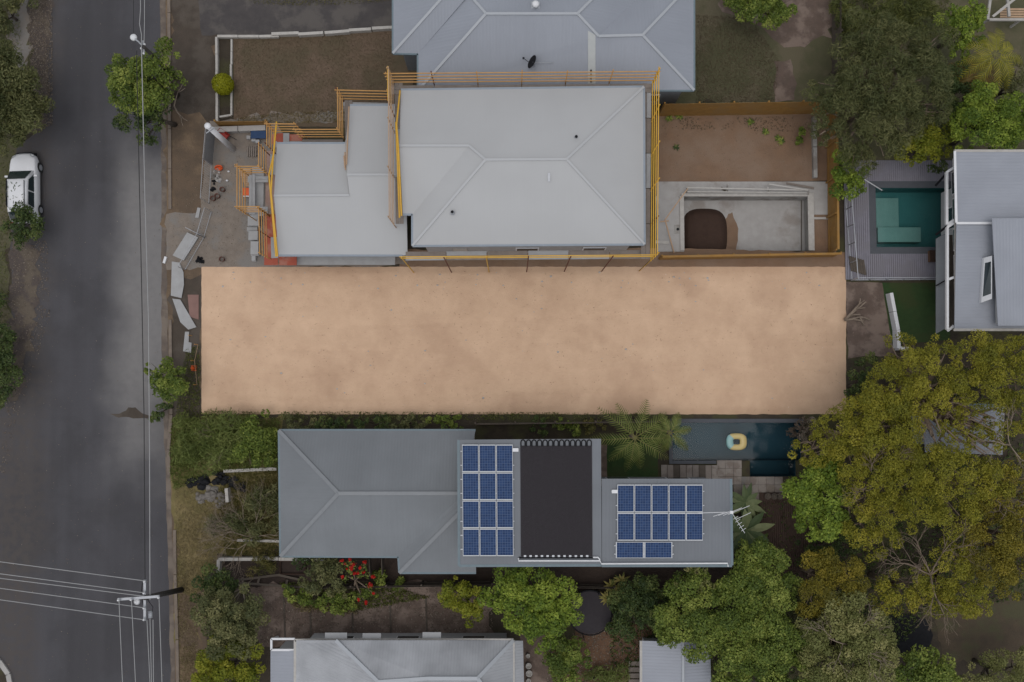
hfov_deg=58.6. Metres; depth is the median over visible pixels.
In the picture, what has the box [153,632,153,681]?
overhead wire
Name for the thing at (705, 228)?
soil mound
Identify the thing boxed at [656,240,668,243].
plank
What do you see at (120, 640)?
overhead wire
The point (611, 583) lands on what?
variegated plant
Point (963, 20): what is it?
leafy tree
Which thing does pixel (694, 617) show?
green tree
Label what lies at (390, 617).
edging strip
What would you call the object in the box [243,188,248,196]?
orange crate
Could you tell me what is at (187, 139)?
verge
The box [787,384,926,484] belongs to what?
olive tree
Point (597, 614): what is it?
trampoline
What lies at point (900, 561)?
bare tree
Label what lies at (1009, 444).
bare tree
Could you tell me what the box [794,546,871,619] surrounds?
rusty tree
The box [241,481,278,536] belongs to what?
overgrown shrub
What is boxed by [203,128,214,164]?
temporary fence
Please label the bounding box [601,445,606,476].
garden path
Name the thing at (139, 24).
overhead wire
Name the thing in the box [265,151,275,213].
ply platform
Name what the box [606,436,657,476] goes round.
artificial turf
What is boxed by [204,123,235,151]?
white power pole
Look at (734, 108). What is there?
timber fence
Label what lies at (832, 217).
timber fence
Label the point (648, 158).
scaffold
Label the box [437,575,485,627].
yellow bush
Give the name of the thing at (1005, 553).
golden tree
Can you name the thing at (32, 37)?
leaf litter
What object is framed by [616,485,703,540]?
solar array
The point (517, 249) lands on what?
window
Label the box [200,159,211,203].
temporary fence
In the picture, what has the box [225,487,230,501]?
garden wall
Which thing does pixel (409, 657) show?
zinc roof house
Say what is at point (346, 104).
scaffold
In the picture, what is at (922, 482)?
olive tree
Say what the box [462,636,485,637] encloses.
window
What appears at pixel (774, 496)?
garden pot
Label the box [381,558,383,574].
handrail
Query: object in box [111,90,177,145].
street tree
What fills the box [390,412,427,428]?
hedge shrub
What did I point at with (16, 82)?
roadside tree
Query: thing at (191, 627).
verge
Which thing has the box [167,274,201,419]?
verge
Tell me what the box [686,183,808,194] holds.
safety barrier
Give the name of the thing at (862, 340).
garden bed
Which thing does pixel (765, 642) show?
green tree
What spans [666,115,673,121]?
weed
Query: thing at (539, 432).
strip shrub
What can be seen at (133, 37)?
street light
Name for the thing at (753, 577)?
green tree
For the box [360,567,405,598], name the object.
garden shrub
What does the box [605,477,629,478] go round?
window
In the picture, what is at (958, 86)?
dark shrub
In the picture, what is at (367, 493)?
grey house
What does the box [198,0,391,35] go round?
driveway
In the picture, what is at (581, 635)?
leaf litter
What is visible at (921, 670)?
green tree
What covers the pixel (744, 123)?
dirt bits
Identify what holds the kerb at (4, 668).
on the road
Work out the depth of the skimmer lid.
60.40 m
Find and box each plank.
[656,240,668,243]
[786,182,813,188]
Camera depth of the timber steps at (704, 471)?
59.36 m
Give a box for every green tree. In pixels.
[476,567,584,654]
[651,567,750,663]
[674,567,715,593]
[710,592,817,681]
[714,536,804,620]
[893,643,962,681]
[959,645,1023,681]
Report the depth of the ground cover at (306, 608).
58.99 m
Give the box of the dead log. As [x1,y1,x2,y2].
[174,86,186,124]
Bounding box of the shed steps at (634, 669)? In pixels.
[628,661,639,681]
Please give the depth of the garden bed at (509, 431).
59.78 m
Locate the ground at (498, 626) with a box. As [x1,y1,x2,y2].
[0,12,1023,681]
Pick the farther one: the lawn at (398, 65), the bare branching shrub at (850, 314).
the lawn at (398, 65)
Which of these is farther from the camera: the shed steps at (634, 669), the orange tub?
the orange tub
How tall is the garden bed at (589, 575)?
0.001 m
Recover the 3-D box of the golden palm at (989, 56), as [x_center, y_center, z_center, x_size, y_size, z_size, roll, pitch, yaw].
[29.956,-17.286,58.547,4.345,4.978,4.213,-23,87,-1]
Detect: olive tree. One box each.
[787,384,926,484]
[837,464,917,562]
[857,332,1009,463]
[879,441,1021,540]
[911,535,993,619]
[943,329,1023,437]
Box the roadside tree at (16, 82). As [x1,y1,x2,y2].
[0,37,55,155]
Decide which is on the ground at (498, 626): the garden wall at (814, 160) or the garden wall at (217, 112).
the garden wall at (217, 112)
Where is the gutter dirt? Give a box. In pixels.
[160,0,174,681]
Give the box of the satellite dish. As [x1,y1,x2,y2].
[522,55,553,67]
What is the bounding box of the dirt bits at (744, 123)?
[662,116,818,131]
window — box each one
[396,636,420,637]
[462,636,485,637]
[516,248,538,250]
[582,247,606,249]
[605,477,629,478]
[665,477,689,478]
[948,206,953,229]
[951,171,953,195]
[952,198,953,218]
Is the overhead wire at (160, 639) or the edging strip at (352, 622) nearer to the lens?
the overhead wire at (160, 639)
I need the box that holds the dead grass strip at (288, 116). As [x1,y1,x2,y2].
[236,110,344,123]
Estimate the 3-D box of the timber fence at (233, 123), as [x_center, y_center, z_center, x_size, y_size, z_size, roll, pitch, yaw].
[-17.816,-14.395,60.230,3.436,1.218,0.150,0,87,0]
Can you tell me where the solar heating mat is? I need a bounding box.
[519,439,593,558]
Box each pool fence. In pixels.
[845,190,858,280]
[852,277,935,279]
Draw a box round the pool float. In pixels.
[726,433,746,449]
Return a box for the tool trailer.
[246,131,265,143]
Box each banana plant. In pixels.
[732,482,765,516]
[733,508,774,551]
[735,533,772,553]
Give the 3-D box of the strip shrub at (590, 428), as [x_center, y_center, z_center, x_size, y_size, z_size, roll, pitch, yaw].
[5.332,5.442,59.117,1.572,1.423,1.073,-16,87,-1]
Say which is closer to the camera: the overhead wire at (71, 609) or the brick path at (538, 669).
the overhead wire at (71, 609)
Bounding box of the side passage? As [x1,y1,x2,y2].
[399,248,849,266]
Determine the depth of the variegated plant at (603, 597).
58.33 m
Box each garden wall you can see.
[213,125,265,133]
[215,37,219,120]
[217,35,279,38]
[217,556,323,569]
[219,39,232,118]
[223,467,276,472]
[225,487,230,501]
[237,539,278,541]
[271,26,391,36]
[811,116,817,177]
[886,293,904,349]
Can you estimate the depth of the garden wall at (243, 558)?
58.89 m
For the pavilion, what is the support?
on the ground at (498, 626)
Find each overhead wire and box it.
[0,561,143,580]
[0,573,143,592]
[0,578,143,596]
[0,588,143,607]
[0,599,142,619]
[119,602,122,681]
[131,601,135,681]
[133,0,133,33]
[136,51,144,565]
[139,0,141,47]
[141,48,150,599]
[144,0,144,39]
[147,622,149,679]
[150,623,151,681]
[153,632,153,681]
[159,600,161,678]
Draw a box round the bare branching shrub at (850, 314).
[844,298,869,325]
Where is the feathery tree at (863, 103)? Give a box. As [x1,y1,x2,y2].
[799,6,960,179]
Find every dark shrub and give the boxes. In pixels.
[605,571,671,642]
[786,416,816,441]
[794,520,862,565]
[828,0,947,42]
[843,350,878,419]
[920,60,971,173]
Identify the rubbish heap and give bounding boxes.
[210,168,221,195]
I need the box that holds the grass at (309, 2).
[249,0,389,5]
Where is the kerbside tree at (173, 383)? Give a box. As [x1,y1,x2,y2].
[144,355,189,402]
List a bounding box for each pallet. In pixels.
[247,146,256,156]
[849,256,865,274]
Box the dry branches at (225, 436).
[195,411,268,467]
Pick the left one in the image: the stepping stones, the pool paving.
the stepping stones
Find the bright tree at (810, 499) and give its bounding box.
[780,449,856,542]
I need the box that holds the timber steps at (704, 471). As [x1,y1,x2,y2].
[661,465,717,478]
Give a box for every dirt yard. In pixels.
[656,113,826,181]
[811,215,835,252]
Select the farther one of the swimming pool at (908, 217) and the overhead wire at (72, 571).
the swimming pool at (908, 217)
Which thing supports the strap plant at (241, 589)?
on the garden bed at (589, 575)
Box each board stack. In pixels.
[247,227,257,231]
[248,215,260,226]
[248,231,258,240]
[250,241,260,255]
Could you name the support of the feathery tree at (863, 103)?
on the lawn at (1014, 36)
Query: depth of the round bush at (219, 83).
59.76 m
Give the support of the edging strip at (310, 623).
on the leafy yard at (401, 619)
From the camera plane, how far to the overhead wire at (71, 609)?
52.09 m
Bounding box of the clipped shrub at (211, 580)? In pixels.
[189,562,238,604]
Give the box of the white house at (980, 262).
[935,149,1023,332]
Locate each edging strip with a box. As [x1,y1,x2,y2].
[283,597,285,636]
[309,605,311,636]
[351,612,353,632]
[389,600,391,632]
[425,597,427,631]
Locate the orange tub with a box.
[214,165,222,170]
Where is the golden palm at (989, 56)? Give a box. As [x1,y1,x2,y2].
[954,28,1022,97]
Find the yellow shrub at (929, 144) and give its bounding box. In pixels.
[894,121,958,166]
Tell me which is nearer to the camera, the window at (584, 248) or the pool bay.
the window at (584, 248)
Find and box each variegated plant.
[599,591,613,606]
[604,578,617,592]
[614,573,629,585]
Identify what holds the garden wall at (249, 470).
on the verge at (174, 502)
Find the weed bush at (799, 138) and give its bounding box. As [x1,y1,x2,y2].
[795,126,805,144]
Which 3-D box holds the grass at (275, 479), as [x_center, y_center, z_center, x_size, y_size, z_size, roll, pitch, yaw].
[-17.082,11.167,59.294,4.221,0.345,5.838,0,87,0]
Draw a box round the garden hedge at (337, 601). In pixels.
[282,583,357,615]
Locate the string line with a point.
(194, 360)
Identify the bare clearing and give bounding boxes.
[935,594,1023,662]
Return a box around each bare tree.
[798,598,894,681]
[835,443,932,510]
[876,513,986,644]
[965,477,1023,533]
[971,398,1023,474]
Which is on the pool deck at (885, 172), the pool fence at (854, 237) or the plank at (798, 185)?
the pool fence at (854, 237)
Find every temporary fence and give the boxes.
[177,207,210,269]
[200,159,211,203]
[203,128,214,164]
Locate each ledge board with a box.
[251,167,263,215]
[297,257,394,264]
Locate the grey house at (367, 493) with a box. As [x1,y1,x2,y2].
[277,429,475,573]
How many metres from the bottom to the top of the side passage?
0.001 m
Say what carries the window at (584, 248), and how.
in the new house at (481, 162)
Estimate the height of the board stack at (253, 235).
0.488 m
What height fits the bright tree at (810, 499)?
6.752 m
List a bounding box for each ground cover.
[280,581,428,611]
[287,600,358,613]
[609,345,1023,681]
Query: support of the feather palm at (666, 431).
on the garden bed at (509, 431)
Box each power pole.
[117,580,183,620]
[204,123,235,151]
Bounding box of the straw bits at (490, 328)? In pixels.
[219,273,836,408]
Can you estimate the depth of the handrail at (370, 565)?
57.99 m
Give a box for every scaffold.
[234,142,275,220]
[257,206,284,263]
[264,121,306,153]
[292,87,392,141]
[384,69,660,95]
[386,66,394,116]
[386,66,403,227]
[399,250,654,272]
[640,67,660,269]
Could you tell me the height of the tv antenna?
1.516 m
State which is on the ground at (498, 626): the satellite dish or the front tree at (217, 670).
the front tree at (217, 670)
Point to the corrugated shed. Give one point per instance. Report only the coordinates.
(664, 663)
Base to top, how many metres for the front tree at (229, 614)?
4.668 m
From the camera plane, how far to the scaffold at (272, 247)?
57.20 m
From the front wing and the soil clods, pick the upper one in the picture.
the front wing
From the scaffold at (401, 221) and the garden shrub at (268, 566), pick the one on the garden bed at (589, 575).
the garden shrub at (268, 566)
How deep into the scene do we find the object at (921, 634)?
59.04 m
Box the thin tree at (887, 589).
[867,562,941,616]
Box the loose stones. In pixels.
[222,271,819,398]
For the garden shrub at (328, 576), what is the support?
on the garden bed at (589, 575)
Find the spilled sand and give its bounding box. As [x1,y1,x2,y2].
[726,213,737,249]
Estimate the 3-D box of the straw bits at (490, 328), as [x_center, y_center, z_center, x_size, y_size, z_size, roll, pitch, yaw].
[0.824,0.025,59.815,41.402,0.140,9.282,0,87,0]
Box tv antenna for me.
[705,506,750,532]
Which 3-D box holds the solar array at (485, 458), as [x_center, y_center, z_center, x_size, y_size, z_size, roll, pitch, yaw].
[-1.439,9.296,53.209,3.141,0.541,6.510,0,87,0]
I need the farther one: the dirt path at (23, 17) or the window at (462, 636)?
the dirt path at (23, 17)
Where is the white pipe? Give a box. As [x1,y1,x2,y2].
[518,558,728,566]
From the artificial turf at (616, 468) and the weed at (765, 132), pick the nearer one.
the artificial turf at (616, 468)
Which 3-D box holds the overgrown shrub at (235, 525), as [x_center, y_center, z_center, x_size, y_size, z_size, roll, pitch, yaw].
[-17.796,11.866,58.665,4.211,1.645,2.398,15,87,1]
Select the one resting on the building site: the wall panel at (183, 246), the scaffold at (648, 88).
the wall panel at (183, 246)
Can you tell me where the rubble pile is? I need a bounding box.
[185,470,245,508]
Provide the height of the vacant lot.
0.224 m
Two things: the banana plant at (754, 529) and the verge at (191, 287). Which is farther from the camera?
the verge at (191, 287)
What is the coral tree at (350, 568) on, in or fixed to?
on the leafy yard at (401, 619)
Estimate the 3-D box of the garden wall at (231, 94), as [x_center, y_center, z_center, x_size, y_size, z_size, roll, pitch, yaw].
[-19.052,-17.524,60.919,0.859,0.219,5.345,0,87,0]
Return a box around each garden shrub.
[244,552,276,577]
[291,558,326,573]
[298,558,347,598]
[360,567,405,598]
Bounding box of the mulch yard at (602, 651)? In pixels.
[553,624,653,681]
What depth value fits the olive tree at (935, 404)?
53.22 m
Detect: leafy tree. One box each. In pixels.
[933,0,987,62]
[948,52,1002,101]
[948,79,1023,149]
[986,55,1023,103]
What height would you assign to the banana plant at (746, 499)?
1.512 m
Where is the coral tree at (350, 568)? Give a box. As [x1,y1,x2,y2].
[339,558,375,604]
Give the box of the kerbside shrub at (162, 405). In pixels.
[148,401,173,422]
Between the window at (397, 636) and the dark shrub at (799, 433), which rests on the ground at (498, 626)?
the dark shrub at (799, 433)
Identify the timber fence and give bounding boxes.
[214,119,270,126]
[658,251,841,259]
[659,100,827,115]
[825,108,839,252]
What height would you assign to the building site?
0.001 m
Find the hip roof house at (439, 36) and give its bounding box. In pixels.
[392,0,694,104]
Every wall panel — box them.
[171,262,183,297]
[173,232,197,259]
[173,299,195,329]
[183,332,191,352]
[195,207,200,217]
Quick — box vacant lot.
[201,266,845,414]
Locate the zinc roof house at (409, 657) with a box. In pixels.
[270,632,523,681]
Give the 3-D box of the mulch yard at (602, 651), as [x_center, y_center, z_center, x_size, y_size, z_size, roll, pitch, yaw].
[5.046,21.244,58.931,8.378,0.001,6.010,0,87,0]
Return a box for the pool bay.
[750,460,795,475]
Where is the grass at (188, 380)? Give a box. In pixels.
[175,345,200,419]
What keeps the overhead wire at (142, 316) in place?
attached to the power pole at (146, 597)
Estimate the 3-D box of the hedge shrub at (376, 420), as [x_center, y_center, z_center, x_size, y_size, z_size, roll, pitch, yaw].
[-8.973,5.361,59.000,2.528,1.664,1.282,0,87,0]
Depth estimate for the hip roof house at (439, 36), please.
55.82 m
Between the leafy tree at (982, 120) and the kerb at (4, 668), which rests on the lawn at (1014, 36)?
the leafy tree at (982, 120)
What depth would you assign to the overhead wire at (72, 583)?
52.16 m
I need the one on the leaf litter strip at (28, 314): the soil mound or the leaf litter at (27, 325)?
the leaf litter at (27, 325)
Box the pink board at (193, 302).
[188,295,198,319]
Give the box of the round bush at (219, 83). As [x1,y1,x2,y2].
[211,73,233,94]
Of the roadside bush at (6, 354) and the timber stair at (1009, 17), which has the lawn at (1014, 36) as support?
the timber stair at (1009, 17)
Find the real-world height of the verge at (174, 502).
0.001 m
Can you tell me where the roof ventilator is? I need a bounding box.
[531,0,539,7]
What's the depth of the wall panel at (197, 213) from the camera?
60.44 m
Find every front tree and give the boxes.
[189,582,270,662]
[190,632,266,681]
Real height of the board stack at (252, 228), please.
0.288 m
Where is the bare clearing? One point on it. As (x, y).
(1002, 626)
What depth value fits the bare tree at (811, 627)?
52.86 m
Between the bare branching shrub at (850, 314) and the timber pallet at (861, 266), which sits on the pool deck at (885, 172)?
the timber pallet at (861, 266)
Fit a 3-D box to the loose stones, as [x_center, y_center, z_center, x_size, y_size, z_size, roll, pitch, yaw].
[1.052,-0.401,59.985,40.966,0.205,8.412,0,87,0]
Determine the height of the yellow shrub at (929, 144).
4.179 m
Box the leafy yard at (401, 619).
[250,579,493,646]
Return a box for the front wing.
[274,104,407,256]
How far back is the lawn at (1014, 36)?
61.13 m
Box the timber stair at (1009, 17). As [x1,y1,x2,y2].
[983,0,1023,27]
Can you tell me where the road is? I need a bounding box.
[0,0,170,681]
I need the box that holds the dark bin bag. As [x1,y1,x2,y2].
[195,256,204,263]
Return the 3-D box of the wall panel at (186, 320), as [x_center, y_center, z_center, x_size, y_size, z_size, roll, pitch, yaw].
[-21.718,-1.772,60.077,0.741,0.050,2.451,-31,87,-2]
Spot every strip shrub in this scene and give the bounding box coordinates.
[529,415,556,436]
[556,416,580,436]
[582,418,606,435]
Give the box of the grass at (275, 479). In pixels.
[218,469,278,556]
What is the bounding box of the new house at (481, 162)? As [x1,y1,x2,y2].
[399,85,645,252]
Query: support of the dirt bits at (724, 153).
on the dirt yard at (753, 162)
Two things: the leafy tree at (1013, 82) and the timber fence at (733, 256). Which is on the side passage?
the timber fence at (733, 256)
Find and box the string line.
[188,335,197,384]
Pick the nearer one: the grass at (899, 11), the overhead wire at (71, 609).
the overhead wire at (71, 609)
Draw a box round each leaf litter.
[0,241,49,472]
[29,0,52,129]
[547,629,648,681]
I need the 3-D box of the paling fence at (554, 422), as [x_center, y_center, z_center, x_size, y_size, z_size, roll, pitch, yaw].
[4.081,5.237,59.025,12.986,1.519,0.150,-1,87,0]
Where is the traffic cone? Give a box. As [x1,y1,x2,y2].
[191,365,196,370]
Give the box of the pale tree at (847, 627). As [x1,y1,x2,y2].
[794,590,900,681]
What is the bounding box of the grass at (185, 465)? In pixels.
[168,418,281,488]
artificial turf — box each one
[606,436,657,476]
[882,283,949,344]
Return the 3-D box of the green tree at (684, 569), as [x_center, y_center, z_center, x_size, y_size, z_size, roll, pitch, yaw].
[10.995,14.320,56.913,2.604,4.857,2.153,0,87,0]
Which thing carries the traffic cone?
on the verge at (191, 287)
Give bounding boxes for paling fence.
[319,579,492,588]
[474,420,674,424]
[573,583,614,588]
[832,0,842,74]
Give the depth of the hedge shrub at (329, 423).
58.56 m
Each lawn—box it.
[233,31,416,127]
[675,0,834,103]
[831,0,1023,166]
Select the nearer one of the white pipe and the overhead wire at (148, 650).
the overhead wire at (148, 650)
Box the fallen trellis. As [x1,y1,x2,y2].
[239,574,317,589]
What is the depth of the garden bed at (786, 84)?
61.00 m
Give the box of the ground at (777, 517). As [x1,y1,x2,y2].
[759,492,815,579]
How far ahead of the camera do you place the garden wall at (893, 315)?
59.55 m
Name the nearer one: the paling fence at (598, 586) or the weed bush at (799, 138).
the paling fence at (598, 586)
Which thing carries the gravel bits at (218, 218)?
on the building site
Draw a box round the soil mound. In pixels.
[684,209,726,248]
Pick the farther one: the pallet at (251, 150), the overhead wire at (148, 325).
the pallet at (251, 150)
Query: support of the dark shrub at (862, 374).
on the ground at (498, 626)
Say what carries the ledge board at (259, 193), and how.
attached to the scaffold at (251, 208)
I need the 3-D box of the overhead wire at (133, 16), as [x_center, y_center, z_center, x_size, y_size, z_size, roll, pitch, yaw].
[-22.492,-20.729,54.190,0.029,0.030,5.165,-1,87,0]
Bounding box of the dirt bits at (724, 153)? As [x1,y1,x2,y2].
[666,125,803,176]
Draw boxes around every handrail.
[369,558,371,575]
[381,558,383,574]
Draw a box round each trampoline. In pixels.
[569,589,614,639]
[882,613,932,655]
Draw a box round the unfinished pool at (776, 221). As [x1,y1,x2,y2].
[656,182,827,251]
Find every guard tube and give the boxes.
[268,121,277,256]
[343,106,349,169]
[395,90,401,217]
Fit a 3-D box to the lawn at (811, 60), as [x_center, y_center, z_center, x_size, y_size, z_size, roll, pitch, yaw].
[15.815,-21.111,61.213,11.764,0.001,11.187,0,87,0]
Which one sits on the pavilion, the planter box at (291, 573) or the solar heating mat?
the solar heating mat
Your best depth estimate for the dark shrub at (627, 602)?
56.66 m
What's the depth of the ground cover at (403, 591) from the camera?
59.09 m
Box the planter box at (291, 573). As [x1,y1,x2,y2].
[280,561,305,574]
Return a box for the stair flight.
[240,169,251,186]
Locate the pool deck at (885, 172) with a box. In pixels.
[844,160,952,279]
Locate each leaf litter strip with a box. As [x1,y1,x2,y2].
[4,238,41,401]
[27,0,54,132]
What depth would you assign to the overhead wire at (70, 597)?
52.12 m
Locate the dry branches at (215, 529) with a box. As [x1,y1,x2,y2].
[193,476,284,587]
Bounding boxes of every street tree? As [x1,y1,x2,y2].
[104,36,187,116]
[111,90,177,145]
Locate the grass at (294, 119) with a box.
[237,111,344,122]
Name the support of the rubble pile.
on the verge at (174, 502)
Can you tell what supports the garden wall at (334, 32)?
on the driveway
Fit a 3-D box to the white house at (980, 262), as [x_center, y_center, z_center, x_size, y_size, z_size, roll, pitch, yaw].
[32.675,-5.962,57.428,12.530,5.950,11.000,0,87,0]
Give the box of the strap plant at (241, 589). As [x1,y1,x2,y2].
[234,576,252,599]
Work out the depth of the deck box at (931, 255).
59.89 m
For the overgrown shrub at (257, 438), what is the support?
on the verge at (174, 502)
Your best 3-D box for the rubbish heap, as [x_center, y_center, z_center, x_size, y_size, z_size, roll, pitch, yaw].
[-19.670,-10.451,60.492,0.702,0.282,2.176,9,87,0]
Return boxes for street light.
[130,34,178,78]
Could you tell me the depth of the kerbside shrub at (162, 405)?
58.66 m
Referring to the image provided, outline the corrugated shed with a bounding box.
[640,637,710,681]
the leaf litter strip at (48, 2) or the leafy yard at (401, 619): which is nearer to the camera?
the leafy yard at (401, 619)
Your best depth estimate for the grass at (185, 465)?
59.55 m
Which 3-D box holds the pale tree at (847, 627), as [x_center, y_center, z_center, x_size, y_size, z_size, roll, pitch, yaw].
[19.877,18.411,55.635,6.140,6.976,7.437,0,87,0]
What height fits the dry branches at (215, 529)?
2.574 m
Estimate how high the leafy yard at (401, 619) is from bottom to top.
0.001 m
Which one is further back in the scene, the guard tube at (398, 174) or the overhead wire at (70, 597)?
the guard tube at (398, 174)
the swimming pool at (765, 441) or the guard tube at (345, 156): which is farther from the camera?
the swimming pool at (765, 441)
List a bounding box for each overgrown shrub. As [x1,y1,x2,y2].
[167,407,235,470]
[200,408,255,476]
[203,506,267,547]
[226,409,277,468]
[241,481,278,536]
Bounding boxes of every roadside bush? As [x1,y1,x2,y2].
[0,0,39,34]
[0,200,45,250]
[0,293,23,408]
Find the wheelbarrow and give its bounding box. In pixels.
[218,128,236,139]
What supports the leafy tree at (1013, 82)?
on the lawn at (1014, 36)
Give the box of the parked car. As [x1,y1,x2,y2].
[5,152,43,223]
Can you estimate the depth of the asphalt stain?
59.81 m
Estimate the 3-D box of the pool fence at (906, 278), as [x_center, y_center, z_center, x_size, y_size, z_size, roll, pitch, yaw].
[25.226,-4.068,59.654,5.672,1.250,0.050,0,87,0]
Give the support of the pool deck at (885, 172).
on the ground at (498, 626)
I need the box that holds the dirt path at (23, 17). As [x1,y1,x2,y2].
[6,0,32,69]
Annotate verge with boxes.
[0,1,32,409]
[160,109,208,279]
[165,0,214,681]
[167,0,216,122]
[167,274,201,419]
[170,414,282,670]
[178,593,202,681]
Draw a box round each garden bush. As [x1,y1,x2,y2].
[541,635,592,681]
[554,661,630,681]
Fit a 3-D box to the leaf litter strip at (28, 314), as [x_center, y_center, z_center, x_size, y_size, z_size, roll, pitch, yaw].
[-32.329,-1.602,60.155,2.478,0.001,11.245,0,87,0]
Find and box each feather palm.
[590,399,671,470]
[643,412,691,451]
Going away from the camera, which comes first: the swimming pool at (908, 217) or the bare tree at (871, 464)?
the bare tree at (871, 464)
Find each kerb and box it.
[0,658,12,681]
[167,0,179,681]
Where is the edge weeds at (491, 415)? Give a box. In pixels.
[201,410,647,420]
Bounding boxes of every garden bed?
[220,555,735,590]
[282,415,671,439]
[718,0,831,46]
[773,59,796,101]
[846,282,894,358]
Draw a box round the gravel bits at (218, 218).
[173,157,248,266]
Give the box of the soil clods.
[206,270,842,410]
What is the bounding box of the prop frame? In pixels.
[660,188,687,252]
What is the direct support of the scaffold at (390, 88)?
on the ground at (498, 626)
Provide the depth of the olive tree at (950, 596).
53.49 m
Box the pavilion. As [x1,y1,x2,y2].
[457,439,732,566]
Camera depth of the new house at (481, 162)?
54.06 m
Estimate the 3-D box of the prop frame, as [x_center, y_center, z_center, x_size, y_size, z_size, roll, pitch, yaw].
[10.473,-8.103,59.995,1.452,0.917,4.364,12,87,1]
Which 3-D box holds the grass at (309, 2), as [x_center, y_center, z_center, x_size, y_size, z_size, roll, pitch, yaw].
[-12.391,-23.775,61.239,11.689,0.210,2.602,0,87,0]
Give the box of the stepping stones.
[526,653,531,681]
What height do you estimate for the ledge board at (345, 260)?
0.050 m
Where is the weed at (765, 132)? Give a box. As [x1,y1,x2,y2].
[762,127,768,134]
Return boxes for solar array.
[460,445,513,555]
[614,542,673,557]
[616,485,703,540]
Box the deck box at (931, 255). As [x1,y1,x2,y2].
[928,250,935,261]
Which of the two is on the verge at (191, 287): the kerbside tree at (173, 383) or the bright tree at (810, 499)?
the kerbside tree at (173, 383)
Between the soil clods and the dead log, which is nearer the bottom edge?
the soil clods
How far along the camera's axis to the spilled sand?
61.83 m
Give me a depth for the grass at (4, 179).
60.51 m
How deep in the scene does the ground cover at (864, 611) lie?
59.20 m
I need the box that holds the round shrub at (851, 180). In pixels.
[828,149,870,201]
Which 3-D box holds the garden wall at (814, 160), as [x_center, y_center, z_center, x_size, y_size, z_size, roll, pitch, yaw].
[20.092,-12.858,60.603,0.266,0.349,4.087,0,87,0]
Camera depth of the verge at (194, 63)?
61.08 m
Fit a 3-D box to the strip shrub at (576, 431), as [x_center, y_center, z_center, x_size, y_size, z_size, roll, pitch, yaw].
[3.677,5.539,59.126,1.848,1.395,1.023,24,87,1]
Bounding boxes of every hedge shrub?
[279,411,316,428]
[314,415,349,428]
[353,414,391,428]
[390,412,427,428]
[425,414,463,428]
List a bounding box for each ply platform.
[264,214,277,264]
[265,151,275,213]
[279,257,296,264]
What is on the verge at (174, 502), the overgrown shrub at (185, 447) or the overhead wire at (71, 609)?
the overgrown shrub at (185, 447)
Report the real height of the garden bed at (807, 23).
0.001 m
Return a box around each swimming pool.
[673,423,800,459]
[875,188,950,246]
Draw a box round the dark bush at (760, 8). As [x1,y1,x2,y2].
[723,0,797,30]
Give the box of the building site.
[165,119,407,269]
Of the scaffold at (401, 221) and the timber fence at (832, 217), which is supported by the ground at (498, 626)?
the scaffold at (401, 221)
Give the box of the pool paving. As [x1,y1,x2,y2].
[669,419,803,500]
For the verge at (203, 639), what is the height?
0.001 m
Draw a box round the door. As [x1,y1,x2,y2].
[453,248,467,250]
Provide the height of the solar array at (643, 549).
0.175 m
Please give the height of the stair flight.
1.300 m
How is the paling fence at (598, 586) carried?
on the garden bed at (589, 575)
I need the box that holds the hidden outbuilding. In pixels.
[911,403,1004,454]
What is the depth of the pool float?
59.67 m
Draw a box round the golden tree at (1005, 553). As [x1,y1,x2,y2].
[950,452,1023,600]
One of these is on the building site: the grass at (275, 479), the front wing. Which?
the front wing
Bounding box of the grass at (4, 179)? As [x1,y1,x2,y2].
[0,5,23,393]
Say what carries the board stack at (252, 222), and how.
on the building site
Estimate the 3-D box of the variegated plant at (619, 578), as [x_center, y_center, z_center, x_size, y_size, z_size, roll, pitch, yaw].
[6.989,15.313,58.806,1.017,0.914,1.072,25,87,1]
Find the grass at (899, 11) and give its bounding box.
[841,0,949,43]
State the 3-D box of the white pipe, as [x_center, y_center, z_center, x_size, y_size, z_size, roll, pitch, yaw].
[6.514,12.941,53.328,12.368,0.280,0.278,1,87,0]
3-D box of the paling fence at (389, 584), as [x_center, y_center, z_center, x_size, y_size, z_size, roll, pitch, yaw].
[-6.870,15.565,58.469,11.306,1.519,0.150,-1,87,0]
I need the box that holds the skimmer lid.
[674,225,679,233]
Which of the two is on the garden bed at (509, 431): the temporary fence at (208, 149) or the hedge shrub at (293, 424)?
the hedge shrub at (293, 424)
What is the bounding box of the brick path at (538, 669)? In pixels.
[520,634,557,681]
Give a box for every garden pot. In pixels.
[765,493,770,499]
[771,493,777,499]
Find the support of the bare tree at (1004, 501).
on the ground at (498, 626)
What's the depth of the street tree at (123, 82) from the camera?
55.98 m
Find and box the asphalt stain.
[112,407,150,418]
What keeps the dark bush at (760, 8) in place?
on the garden bed at (807, 23)

